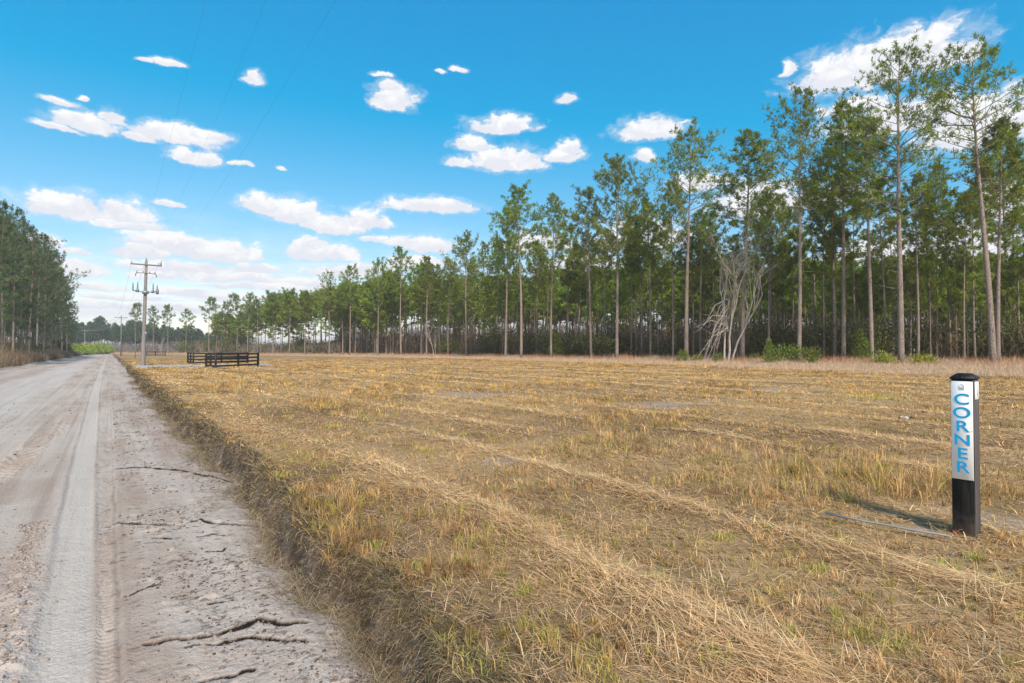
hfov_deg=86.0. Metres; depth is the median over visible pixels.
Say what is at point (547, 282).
pine tree
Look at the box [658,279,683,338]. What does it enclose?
pine tree
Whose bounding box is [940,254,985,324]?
pine tree
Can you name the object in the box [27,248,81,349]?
pine tree
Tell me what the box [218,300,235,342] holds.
pine tree
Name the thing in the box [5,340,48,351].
evergreen shrub
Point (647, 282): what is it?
pine tree
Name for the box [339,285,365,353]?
pine tree
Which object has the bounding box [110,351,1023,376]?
tall edge grass
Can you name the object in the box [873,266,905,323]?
pine tree
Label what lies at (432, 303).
pine tree
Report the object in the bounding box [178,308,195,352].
pine tree
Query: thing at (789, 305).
pine tree
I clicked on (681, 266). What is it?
pine tree
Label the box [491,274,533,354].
pine tree
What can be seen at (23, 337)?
pine tree
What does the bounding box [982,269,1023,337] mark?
pine tree
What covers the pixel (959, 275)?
pine tree
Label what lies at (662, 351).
evergreen shrub
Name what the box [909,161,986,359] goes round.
pine tree
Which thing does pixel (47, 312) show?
pine tree
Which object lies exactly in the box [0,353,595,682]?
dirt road
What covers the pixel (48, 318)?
pine tree
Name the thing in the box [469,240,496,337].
pine tree
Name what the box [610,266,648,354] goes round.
pine tree
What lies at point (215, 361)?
board fence
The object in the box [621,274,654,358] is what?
pine tree
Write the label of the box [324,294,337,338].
pine tree
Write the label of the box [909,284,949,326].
pine tree
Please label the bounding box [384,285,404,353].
pine tree
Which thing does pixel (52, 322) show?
pine tree
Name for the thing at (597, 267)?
pine tree
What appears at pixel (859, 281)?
pine tree
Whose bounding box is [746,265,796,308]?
pine tree
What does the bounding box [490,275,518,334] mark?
pine tree
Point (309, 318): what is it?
pine tree
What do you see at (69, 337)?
pine tree
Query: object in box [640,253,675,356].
pine tree
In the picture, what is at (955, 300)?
pine tree
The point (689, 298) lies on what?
pine tree
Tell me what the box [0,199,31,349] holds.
pine tree
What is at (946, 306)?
pine tree
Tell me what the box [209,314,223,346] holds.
pine tree
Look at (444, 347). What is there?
evergreen shrub
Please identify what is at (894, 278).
pine tree
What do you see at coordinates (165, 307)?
pine tree
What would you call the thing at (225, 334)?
pine tree
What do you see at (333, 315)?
pine tree
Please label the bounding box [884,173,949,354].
pine tree
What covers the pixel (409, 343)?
undergrowth
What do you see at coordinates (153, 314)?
pine tree
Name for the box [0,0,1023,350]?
sky
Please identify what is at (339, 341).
evergreen shrub
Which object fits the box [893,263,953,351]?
pine tree
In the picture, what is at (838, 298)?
pine tree
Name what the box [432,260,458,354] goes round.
pine tree
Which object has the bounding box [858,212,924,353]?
pine tree
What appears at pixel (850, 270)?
pine tree
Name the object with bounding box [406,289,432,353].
pine tree
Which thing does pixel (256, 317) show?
pine tree
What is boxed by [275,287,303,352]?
pine tree
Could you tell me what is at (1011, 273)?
pine tree
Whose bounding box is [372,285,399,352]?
pine tree
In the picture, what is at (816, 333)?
evergreen shrub
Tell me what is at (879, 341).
evergreen shrub
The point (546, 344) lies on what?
evergreen shrub
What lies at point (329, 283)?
pine tree
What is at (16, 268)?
pine tree
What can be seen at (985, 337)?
evergreen shrub
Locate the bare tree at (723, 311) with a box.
[697,215,783,361]
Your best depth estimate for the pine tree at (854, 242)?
59.18 m
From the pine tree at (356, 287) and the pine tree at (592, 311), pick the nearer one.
the pine tree at (592, 311)
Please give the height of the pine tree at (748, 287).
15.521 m
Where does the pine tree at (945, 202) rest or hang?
on the field ground at (904, 580)
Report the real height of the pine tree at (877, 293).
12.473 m
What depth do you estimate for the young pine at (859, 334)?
51.97 m
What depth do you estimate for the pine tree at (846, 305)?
86.27 m
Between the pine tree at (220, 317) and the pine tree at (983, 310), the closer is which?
the pine tree at (983, 310)
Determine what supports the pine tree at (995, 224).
on the field ground at (904, 580)
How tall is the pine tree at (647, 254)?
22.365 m
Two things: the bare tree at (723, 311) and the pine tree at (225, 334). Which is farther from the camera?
the pine tree at (225, 334)
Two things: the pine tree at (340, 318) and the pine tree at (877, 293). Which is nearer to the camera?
the pine tree at (877, 293)
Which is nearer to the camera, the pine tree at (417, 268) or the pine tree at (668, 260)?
the pine tree at (668, 260)
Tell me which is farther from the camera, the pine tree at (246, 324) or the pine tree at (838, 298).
the pine tree at (246, 324)
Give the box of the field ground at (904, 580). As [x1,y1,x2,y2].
[96,352,1023,682]
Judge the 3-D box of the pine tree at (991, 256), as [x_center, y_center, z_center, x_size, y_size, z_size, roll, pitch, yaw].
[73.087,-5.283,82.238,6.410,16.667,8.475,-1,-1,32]
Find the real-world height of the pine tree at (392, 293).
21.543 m
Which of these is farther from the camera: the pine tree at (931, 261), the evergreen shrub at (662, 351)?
the evergreen shrub at (662, 351)
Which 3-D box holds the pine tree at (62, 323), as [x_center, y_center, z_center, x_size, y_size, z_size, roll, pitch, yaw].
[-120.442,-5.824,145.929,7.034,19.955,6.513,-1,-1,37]
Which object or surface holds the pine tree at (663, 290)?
on the field ground at (904, 580)
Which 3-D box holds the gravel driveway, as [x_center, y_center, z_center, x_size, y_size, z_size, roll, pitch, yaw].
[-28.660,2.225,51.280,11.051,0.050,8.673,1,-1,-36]
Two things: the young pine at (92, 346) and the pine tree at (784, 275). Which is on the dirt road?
the young pine at (92, 346)
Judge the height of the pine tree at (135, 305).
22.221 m
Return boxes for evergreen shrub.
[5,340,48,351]
[45,340,71,351]
[168,339,196,351]
[175,339,197,352]
[181,342,199,351]
[195,337,217,350]
[201,340,218,350]
[205,337,220,351]
[215,336,246,352]
[221,343,251,352]
[234,337,260,346]
[252,341,279,351]
[279,342,309,352]
[287,333,319,350]
[291,345,319,353]
[315,339,354,353]
[316,339,332,353]
[434,339,472,355]
[467,341,493,354]
[475,327,517,354]
[475,330,498,353]
[500,328,548,354]
[530,326,577,356]
[532,348,558,356]
[546,337,593,356]
[559,330,628,356]
[561,329,596,351]
[563,338,583,355]
[601,324,646,356]
[623,338,689,357]
[661,335,705,356]
[718,341,756,356]
[737,318,796,356]
[745,312,796,357]
[771,316,847,359]
[803,310,874,358]
[830,321,896,357]
[846,313,921,358]
[849,324,940,355]
[895,317,977,358]
[912,333,978,360]
[934,330,987,359]
[944,313,1023,359]
[947,326,1010,358]
[1000,312,1023,359]
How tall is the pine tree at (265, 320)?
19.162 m
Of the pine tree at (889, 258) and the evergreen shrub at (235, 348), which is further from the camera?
the evergreen shrub at (235, 348)
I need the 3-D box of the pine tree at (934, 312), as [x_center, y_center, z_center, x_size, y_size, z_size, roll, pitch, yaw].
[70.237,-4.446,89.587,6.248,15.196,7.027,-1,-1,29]
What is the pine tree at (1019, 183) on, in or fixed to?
on the field ground at (904, 580)
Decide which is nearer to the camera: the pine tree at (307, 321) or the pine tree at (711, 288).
the pine tree at (711, 288)
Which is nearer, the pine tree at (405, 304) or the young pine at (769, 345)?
the young pine at (769, 345)
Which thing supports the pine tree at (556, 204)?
on the field ground at (904, 580)
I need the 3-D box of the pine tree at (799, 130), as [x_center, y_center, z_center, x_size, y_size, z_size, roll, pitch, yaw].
[26.724,-11.406,53.173,10.072,28.044,8.101,0,-1,26]
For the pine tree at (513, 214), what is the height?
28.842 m
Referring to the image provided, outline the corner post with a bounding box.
[949,373,980,537]
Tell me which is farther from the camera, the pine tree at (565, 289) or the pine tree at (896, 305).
the pine tree at (565, 289)
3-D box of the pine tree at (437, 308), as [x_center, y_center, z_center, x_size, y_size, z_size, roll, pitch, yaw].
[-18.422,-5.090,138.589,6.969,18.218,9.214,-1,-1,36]
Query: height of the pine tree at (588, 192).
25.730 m
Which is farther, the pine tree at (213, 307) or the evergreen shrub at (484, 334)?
the pine tree at (213, 307)
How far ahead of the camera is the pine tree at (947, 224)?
50.09 m
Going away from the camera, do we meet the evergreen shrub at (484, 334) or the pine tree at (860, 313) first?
the pine tree at (860, 313)
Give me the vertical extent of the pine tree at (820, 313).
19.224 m
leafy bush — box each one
[676,349,688,361]
[693,352,702,360]
[712,352,724,362]
[748,353,763,359]
[769,343,805,362]
[798,346,824,363]
[869,350,898,363]
[904,351,944,364]
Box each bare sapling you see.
[421,318,440,355]
[600,309,620,357]
[717,297,751,358]
[759,299,781,358]
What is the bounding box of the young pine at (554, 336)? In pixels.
[547,329,564,355]
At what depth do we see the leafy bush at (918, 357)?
43.64 m
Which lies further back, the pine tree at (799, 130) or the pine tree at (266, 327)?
the pine tree at (266, 327)
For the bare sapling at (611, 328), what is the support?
on the field ground at (904, 580)
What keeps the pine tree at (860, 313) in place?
on the field ground at (904, 580)
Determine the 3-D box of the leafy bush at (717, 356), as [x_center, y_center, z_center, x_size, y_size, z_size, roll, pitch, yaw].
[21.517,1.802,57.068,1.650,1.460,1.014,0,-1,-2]
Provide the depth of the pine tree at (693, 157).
62.62 m
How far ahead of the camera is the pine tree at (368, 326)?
149.19 m
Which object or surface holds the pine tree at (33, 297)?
on the verge ground
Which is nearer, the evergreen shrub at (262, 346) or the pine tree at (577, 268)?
the pine tree at (577, 268)
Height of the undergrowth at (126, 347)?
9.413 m
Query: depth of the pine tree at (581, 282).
89.28 m
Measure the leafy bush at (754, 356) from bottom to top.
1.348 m
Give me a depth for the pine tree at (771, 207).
65.94 m
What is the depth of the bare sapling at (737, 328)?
62.56 m
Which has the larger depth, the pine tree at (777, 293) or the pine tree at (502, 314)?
the pine tree at (502, 314)
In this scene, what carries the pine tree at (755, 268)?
on the field ground at (904, 580)
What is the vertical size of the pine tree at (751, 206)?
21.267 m
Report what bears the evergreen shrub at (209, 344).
on the field ground at (904, 580)
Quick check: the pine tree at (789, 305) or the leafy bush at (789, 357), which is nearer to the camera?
the leafy bush at (789, 357)
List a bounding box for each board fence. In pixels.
[146,351,165,355]
[187,352,248,363]
[205,353,258,367]
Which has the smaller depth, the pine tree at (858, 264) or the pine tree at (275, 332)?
the pine tree at (858, 264)
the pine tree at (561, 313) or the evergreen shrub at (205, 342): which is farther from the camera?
the evergreen shrub at (205, 342)
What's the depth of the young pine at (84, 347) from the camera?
194.74 m
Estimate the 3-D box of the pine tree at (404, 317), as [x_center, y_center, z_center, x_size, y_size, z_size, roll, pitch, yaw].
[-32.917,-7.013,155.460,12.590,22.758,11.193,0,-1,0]
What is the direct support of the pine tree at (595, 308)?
on the field ground at (904, 580)
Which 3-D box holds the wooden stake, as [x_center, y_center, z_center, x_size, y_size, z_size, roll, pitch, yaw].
[2.928,1.434,4.314,0.816,0.036,0.034,-1,-1,38]
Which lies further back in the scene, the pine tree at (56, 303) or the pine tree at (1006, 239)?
the pine tree at (56, 303)
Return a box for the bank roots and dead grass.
[121,365,524,682]
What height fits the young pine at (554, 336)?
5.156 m
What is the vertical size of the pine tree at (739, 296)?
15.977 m
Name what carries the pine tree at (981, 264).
on the field ground at (904, 580)
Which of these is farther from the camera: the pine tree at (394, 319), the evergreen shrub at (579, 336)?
the pine tree at (394, 319)
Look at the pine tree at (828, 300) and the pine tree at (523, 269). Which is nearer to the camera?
the pine tree at (828, 300)
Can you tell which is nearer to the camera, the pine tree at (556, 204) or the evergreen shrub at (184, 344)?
the pine tree at (556, 204)
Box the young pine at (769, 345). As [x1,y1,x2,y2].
[760,339,778,362]
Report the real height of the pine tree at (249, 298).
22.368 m
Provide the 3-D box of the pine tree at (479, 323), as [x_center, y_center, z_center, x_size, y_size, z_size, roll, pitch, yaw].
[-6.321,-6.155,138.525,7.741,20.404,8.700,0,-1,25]
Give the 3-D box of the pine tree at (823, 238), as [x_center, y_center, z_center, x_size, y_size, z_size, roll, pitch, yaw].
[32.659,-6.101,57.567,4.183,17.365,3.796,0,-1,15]
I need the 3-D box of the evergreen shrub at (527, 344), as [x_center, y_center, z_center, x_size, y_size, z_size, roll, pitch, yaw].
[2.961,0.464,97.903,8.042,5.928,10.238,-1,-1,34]
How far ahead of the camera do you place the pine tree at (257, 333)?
193.81 m
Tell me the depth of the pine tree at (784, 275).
68.93 m
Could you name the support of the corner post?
on the field ground at (904, 580)
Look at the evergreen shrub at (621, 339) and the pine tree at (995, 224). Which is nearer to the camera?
the pine tree at (995, 224)
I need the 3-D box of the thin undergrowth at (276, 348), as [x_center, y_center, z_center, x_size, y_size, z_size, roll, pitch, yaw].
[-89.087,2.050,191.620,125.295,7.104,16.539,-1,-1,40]
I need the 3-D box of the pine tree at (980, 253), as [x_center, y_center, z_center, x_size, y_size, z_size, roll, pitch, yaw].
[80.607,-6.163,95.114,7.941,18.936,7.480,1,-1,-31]
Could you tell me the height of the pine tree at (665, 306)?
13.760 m
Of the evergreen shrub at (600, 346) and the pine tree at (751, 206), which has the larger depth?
the evergreen shrub at (600, 346)
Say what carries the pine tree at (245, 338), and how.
on the field ground at (904, 580)
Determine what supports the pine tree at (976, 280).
on the field ground at (904, 580)
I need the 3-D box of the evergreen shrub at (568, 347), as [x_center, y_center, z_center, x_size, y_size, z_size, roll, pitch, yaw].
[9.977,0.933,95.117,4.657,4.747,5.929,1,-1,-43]
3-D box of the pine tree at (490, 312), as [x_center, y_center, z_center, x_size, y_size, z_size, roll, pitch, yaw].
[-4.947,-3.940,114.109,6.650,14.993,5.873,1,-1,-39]
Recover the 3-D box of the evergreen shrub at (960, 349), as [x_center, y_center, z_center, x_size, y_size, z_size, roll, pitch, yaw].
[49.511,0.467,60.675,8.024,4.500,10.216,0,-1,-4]
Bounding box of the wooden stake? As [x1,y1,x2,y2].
[825,512,950,536]
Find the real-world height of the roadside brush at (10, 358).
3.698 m
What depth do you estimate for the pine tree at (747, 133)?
59.92 m
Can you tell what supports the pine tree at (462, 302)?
on the field ground at (904, 580)
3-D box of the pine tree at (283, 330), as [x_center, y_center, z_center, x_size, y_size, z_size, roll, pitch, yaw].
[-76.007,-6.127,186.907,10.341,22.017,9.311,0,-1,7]
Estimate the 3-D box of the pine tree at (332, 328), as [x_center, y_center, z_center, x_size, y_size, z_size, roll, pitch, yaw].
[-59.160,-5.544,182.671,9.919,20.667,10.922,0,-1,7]
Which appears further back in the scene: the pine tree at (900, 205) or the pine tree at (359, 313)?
the pine tree at (359, 313)
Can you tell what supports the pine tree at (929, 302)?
on the field ground at (904, 580)
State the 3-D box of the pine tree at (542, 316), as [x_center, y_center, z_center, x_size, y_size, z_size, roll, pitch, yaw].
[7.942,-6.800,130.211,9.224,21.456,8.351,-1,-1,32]
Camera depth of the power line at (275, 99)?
14.46 m
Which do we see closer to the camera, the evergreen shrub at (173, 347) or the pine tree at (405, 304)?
the pine tree at (405, 304)
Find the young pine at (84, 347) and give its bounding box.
[77,344,89,352]
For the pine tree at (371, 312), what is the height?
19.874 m
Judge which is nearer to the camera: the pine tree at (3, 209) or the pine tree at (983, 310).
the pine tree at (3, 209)
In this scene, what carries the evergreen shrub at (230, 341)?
on the field ground at (904, 580)
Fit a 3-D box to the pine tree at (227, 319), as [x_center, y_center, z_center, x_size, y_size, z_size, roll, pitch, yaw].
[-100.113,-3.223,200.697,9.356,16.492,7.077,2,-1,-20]
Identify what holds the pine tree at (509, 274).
on the field ground at (904, 580)
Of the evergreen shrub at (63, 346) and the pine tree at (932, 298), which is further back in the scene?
the evergreen shrub at (63, 346)
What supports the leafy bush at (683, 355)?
on the field ground at (904, 580)
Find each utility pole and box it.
[115,315,121,355]
[130,258,161,364]
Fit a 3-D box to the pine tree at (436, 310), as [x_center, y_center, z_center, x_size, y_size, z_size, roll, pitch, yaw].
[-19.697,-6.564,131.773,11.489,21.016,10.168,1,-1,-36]
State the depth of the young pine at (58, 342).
131.61 m
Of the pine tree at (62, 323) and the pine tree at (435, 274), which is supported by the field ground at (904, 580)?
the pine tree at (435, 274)
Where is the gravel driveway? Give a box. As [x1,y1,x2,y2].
[132,364,270,367]
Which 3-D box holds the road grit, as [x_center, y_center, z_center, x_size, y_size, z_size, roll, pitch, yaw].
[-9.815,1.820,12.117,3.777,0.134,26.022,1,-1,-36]
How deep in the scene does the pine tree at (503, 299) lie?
101.13 m
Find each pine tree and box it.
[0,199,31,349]
[0,200,29,341]
[0,205,39,353]
[0,212,24,331]
[0,216,48,352]
[0,217,21,315]
[0,224,30,321]
[0,235,14,311]
[0,237,32,340]
[0,250,29,336]
[4,227,29,339]
[6,225,66,350]
[8,234,36,340]
[16,253,43,342]
[19,229,61,348]
[23,236,89,349]
[26,248,62,326]
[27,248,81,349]
[29,253,74,350]
[32,283,76,342]
[42,269,78,350]
[43,262,60,346]
[46,277,70,340]
[46,287,76,342]
[53,288,79,339]
[54,286,78,351]
[57,309,77,349]
[128,302,142,351]
[146,305,160,352]
[159,304,175,352]
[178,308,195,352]
[199,296,220,351]
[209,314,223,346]
[211,313,231,350]
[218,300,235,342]
[219,315,237,340]
[220,312,235,337]
[225,311,245,340]
[227,292,243,351]
[227,317,245,342]
[230,313,246,342]
[238,304,254,351]
[239,291,259,351]
[240,307,261,348]
[244,306,265,346]
[246,303,270,340]
[248,297,266,351]
[258,290,282,352]
[261,300,285,352]
[261,304,280,340]
[263,295,284,352]
[265,308,283,344]
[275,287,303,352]
[275,305,295,344]
[276,299,301,336]
[281,307,306,340]
[283,303,305,338]
[290,289,318,353]
[293,301,320,351]
[298,290,323,340]
[299,294,320,343]
[309,269,339,353]
[309,288,332,344]
[311,286,340,344]
[312,287,330,339]
[316,287,340,353]
[324,285,360,352]
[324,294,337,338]
[324,315,346,336]
[328,283,352,353]
[335,263,366,353]
[337,306,357,352]
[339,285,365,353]
[340,311,363,352]
[346,282,367,352]
[347,288,370,353]
[351,279,376,352]
[351,281,366,353]
[354,280,389,353]
[357,276,395,353]
[359,287,373,352]
[364,256,395,354]
[364,273,384,353]
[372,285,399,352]
[373,268,402,353]
[375,273,406,354]
[382,246,418,354]
[384,283,418,354]
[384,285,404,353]
[387,282,415,352]
[402,275,449,352]
[404,285,427,352]
[406,263,440,352]
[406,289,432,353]
[409,254,446,352]
[410,273,431,352]
[420,263,438,352]
[425,263,448,353]
[427,286,456,353]
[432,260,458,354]
[437,280,459,352]
[438,281,473,341]
[440,229,479,354]
[441,275,464,339]
[446,282,476,343]
[454,258,484,354]
[460,289,484,352]
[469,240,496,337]
[470,288,501,337]
[471,287,500,335]
[475,277,519,331]
[481,244,509,332]
[485,237,525,353]
[486,279,512,354]
[488,204,531,356]
[489,179,551,357]
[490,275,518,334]
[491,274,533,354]
[493,275,515,335]
[509,289,529,321]
[517,290,541,334]
[519,240,559,354]
[523,242,547,354]
[524,271,561,339]
[529,192,568,357]
[529,276,556,331]
[532,268,566,315]
[535,266,557,348]
[541,223,592,353]
[551,248,591,318]
[552,288,569,341]
[553,184,622,355]
[556,269,596,336]
[556,282,591,315]
[557,267,574,330]
[565,284,598,334]
[568,264,615,332]
[569,250,595,355]
[570,229,602,354]
[577,273,602,326]
[583,152,670,359]
[584,224,624,351]
[590,270,628,331]
[591,279,627,355]
[594,235,625,355]
[599,287,630,330]
[609,215,649,355]
[609,238,648,355]
[609,307,639,330]
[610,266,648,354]
[618,211,669,356]
[620,292,653,319]
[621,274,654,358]
[623,200,667,356]
[628,244,678,355]
[630,116,739,357]
[633,262,659,331]
[638,276,675,351]
[640,171,697,355]
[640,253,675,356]
[645,268,679,339]
[650,229,677,341]
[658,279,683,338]
[664,269,711,328]
[666,266,680,313]
[669,271,701,332]
[673,236,720,355]
[677,208,719,356]
[679,273,706,337]
[683,233,719,358]
[692,279,726,353]
[693,210,733,355]
[697,257,738,319]
[700,127,779,358]
[709,271,752,356]
[711,252,750,354]
[715,233,754,354]
[717,242,752,357]
[725,275,769,357]
[727,267,753,322]
[731,253,787,332]
[735,82,840,361]
[736,193,795,319]
[741,194,779,353]
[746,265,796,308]
[746,278,776,330]
[747,192,808,328]
[751,236,789,339]
[759,267,795,317]
[760,244,797,355]
[765,226,813,334]
[775,286,794,328]
[782,261,819,318]
[784,96,906,361]
[784,257,803,329]
[786,172,830,331]
[788,257,824,338]
[790,146,870,358]
[791,266,828,330]
[797,259,840,343]
[802,201,847,357]
[802,260,846,344]
[807,112,933,356]
[811,257,875,326]
[812,281,847,327]
[813,219,871,305]
[814,262,856,357]
[822,29,974,362]
[822,181,876,353]
[827,256,864,328]
[832,280,858,330]
[840,255,889,306]
[846,268,896,327]
[846,273,877,358]
[847,168,908,340]
[851,260,891,324]
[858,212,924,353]
[863,274,896,326]
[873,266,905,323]
[878,255,906,320]
[883,252,943,326]
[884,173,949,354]
[886,248,933,357]
[886,268,932,354]
[887,283,908,324]
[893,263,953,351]
[900,31,1023,362]
[903,182,957,354]
[905,251,956,356]
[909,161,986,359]
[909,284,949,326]
[917,198,968,359]
[921,270,953,328]
[931,189,989,359]
[931,262,979,355]
[931,270,980,314]
[937,251,976,357]
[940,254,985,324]
[942,189,996,359]
[945,114,1023,359]
[948,256,994,359]
[953,126,1023,327]
[954,299,986,330]
[960,148,1023,324]
[965,255,1018,323]
[974,251,995,356]
[975,258,1012,319]
[975,265,1023,324]
[978,251,1007,299]
[978,271,1023,308]
[979,258,1022,310]
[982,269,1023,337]
[989,205,1023,355]
[995,237,1023,294]
[995,258,1023,358]
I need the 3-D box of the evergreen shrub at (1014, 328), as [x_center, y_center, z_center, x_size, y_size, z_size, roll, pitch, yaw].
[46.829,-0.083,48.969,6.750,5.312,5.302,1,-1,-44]
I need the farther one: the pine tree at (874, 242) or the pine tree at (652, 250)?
the pine tree at (652, 250)
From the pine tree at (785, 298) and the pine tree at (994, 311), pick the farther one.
the pine tree at (785, 298)
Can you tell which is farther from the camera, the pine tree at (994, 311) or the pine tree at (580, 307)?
the pine tree at (580, 307)
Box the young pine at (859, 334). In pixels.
[849,328,868,358]
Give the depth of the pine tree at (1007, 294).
53.76 m
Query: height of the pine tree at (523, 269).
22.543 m
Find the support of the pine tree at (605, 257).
on the field ground at (904, 580)
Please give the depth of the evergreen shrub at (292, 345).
172.41 m
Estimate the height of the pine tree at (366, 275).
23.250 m
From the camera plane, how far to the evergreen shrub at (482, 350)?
108.39 m
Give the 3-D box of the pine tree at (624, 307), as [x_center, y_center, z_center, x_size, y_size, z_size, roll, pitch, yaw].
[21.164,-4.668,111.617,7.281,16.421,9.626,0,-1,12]
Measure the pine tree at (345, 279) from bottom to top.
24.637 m
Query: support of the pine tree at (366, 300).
on the field ground at (904, 580)
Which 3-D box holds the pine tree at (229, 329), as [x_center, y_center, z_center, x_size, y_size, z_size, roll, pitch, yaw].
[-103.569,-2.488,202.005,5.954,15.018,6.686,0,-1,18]
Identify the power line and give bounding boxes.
[140,5,204,240]
[186,2,334,234]
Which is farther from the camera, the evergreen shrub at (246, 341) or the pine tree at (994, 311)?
the evergreen shrub at (246, 341)
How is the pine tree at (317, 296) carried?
on the field ground at (904, 580)
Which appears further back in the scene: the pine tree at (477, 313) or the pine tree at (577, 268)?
the pine tree at (477, 313)
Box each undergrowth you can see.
[0,334,64,351]
[71,338,194,351]
[188,337,341,353]
[336,293,1023,360]
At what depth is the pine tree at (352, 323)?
146.63 m
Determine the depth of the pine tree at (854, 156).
50.05 m
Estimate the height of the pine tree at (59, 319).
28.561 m
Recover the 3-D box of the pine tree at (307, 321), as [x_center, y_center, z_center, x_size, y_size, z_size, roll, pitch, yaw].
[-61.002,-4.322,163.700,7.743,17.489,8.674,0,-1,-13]
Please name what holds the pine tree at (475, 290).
on the field ground at (904, 580)
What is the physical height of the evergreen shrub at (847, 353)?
4.912 m
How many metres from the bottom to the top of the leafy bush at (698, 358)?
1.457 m
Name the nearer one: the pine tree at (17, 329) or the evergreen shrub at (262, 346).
the pine tree at (17, 329)
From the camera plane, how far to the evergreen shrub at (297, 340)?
171.82 m
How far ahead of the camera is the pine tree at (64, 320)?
144.97 m
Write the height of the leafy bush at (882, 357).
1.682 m
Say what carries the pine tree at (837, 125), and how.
on the field ground at (904, 580)
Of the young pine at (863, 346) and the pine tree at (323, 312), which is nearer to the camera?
the young pine at (863, 346)
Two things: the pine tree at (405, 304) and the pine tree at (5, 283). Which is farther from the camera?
the pine tree at (405, 304)
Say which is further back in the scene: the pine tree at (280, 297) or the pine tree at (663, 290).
the pine tree at (280, 297)
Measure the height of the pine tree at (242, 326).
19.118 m
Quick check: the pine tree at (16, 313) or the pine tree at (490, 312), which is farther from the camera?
the pine tree at (490, 312)
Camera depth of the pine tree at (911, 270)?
54.44 m
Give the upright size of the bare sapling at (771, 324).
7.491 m
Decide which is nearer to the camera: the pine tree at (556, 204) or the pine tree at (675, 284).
the pine tree at (556, 204)
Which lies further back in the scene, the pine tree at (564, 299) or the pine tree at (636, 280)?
the pine tree at (564, 299)
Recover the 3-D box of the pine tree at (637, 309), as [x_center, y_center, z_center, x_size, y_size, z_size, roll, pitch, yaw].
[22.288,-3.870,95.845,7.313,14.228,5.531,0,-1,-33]
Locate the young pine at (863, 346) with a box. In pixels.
[854,337,876,359]
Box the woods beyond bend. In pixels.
[0,299,245,350]
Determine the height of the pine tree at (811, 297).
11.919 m
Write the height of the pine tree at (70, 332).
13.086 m
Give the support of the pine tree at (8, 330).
on the verge ground
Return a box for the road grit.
[0,389,387,682]
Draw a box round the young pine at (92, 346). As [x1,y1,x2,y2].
[88,343,97,354]
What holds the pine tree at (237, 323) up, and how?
on the field ground at (904, 580)
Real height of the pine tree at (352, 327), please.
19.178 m
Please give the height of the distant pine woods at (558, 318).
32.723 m
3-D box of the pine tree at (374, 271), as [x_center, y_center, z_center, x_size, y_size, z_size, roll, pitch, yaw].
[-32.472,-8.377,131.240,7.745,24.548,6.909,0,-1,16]
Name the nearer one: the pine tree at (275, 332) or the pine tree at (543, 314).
the pine tree at (543, 314)
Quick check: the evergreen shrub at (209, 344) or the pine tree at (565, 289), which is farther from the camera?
the evergreen shrub at (209, 344)
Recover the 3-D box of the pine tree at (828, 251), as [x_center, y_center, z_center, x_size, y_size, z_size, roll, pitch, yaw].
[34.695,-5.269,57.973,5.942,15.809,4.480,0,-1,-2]
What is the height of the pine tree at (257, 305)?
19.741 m
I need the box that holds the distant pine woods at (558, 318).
[343,258,1022,356]
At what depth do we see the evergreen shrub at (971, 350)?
55.27 m
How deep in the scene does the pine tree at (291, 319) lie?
169.18 m
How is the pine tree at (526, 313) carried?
on the field ground at (904, 580)
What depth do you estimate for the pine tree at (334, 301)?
147.78 m
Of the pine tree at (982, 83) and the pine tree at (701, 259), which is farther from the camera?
the pine tree at (701, 259)
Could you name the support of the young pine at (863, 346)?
on the field ground at (904, 580)
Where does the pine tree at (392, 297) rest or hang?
on the field ground at (904, 580)
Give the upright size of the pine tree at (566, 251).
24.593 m
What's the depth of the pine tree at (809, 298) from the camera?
85.73 m
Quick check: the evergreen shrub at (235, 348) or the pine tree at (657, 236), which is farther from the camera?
the evergreen shrub at (235, 348)
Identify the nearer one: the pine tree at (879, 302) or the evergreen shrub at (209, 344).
the pine tree at (879, 302)
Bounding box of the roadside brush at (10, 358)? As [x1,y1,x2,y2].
[0,342,181,367]
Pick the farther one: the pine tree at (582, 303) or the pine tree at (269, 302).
the pine tree at (269, 302)
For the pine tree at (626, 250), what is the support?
on the field ground at (904, 580)
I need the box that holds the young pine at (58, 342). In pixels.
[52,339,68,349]
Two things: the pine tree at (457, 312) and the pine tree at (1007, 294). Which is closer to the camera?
the pine tree at (1007, 294)
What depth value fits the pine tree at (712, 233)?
70.53 m
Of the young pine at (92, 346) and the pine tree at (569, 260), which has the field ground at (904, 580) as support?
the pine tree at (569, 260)
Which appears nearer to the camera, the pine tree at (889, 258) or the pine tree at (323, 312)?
the pine tree at (889, 258)
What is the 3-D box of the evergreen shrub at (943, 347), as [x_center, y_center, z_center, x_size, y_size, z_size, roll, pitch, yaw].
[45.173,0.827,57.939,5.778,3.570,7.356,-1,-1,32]
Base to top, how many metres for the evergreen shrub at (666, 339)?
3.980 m
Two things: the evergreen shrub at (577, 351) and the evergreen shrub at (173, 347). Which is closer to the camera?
the evergreen shrub at (577, 351)
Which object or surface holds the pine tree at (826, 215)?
on the field ground at (904, 580)
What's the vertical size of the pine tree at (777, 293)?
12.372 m
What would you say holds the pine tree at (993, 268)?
on the field ground at (904, 580)
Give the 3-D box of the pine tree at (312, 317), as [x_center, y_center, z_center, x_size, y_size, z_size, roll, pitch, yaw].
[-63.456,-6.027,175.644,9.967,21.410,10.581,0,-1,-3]
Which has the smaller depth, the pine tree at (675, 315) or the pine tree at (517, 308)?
the pine tree at (675, 315)
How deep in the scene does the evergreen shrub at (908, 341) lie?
56.83 m

